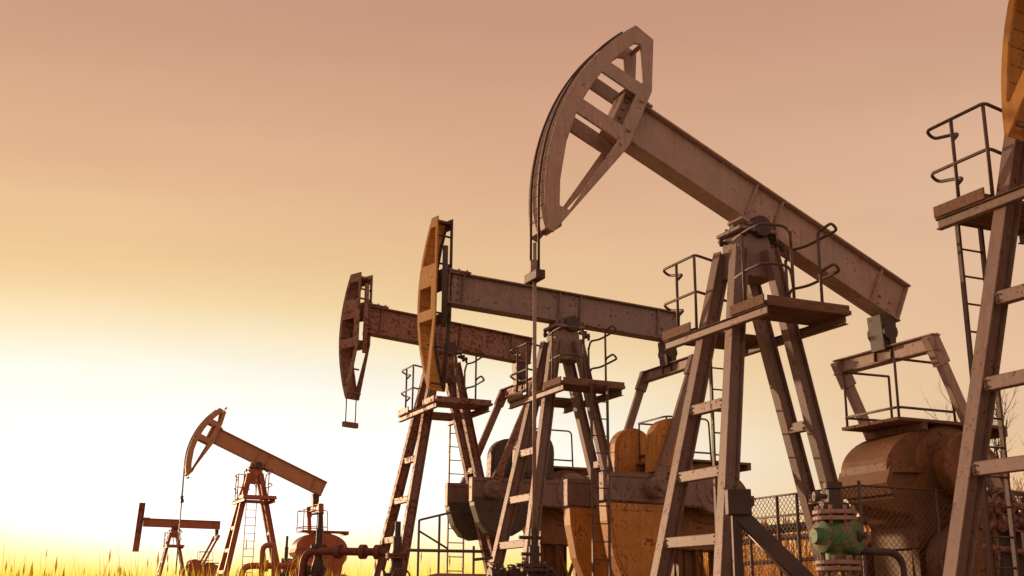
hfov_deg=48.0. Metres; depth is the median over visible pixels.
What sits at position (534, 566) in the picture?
wellhead
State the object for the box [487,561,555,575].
flow line
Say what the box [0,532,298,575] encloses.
grass
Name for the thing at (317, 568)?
wellhead
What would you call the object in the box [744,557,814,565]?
pipe
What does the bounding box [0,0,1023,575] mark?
sky
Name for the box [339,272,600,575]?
pumpjack
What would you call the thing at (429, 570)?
grass
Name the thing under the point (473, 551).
hand rail
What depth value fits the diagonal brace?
12.64 m
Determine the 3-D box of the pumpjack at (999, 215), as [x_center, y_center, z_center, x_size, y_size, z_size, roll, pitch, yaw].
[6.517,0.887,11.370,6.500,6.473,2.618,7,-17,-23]
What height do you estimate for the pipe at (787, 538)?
2.215 m
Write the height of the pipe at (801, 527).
2.519 m
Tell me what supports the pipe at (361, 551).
on the ground
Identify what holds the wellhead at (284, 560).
on the ground
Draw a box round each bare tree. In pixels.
[921,375,1023,502]
[990,422,1023,497]
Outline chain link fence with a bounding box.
[742,480,1023,575]
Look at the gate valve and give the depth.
9.20 m
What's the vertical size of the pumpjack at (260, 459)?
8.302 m
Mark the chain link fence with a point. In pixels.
(777, 516)
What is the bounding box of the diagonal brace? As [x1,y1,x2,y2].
[725,489,813,575]
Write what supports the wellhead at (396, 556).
on the ground
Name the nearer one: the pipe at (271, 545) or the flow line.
the flow line
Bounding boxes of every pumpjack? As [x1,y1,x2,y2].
[132,503,220,575]
[175,407,348,575]
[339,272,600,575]
[417,216,750,575]
[524,25,1023,575]
[926,102,1023,575]
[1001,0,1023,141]
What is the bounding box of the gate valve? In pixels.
[809,481,906,575]
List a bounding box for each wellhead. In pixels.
[278,536,290,575]
[306,512,326,575]
[380,521,410,575]
[516,529,547,575]
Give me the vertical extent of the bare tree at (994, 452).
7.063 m
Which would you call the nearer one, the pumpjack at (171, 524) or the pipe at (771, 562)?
the pipe at (771, 562)
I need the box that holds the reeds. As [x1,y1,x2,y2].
[703,513,869,575]
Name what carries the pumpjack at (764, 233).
on the ground
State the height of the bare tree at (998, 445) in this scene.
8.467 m
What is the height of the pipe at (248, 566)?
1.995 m
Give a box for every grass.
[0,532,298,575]
[256,552,520,575]
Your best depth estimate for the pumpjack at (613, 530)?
21.05 m
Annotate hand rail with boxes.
[407,511,492,575]
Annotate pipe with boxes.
[239,560,311,575]
[259,542,276,575]
[298,544,387,575]
[742,517,867,536]
[743,532,869,544]
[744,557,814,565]

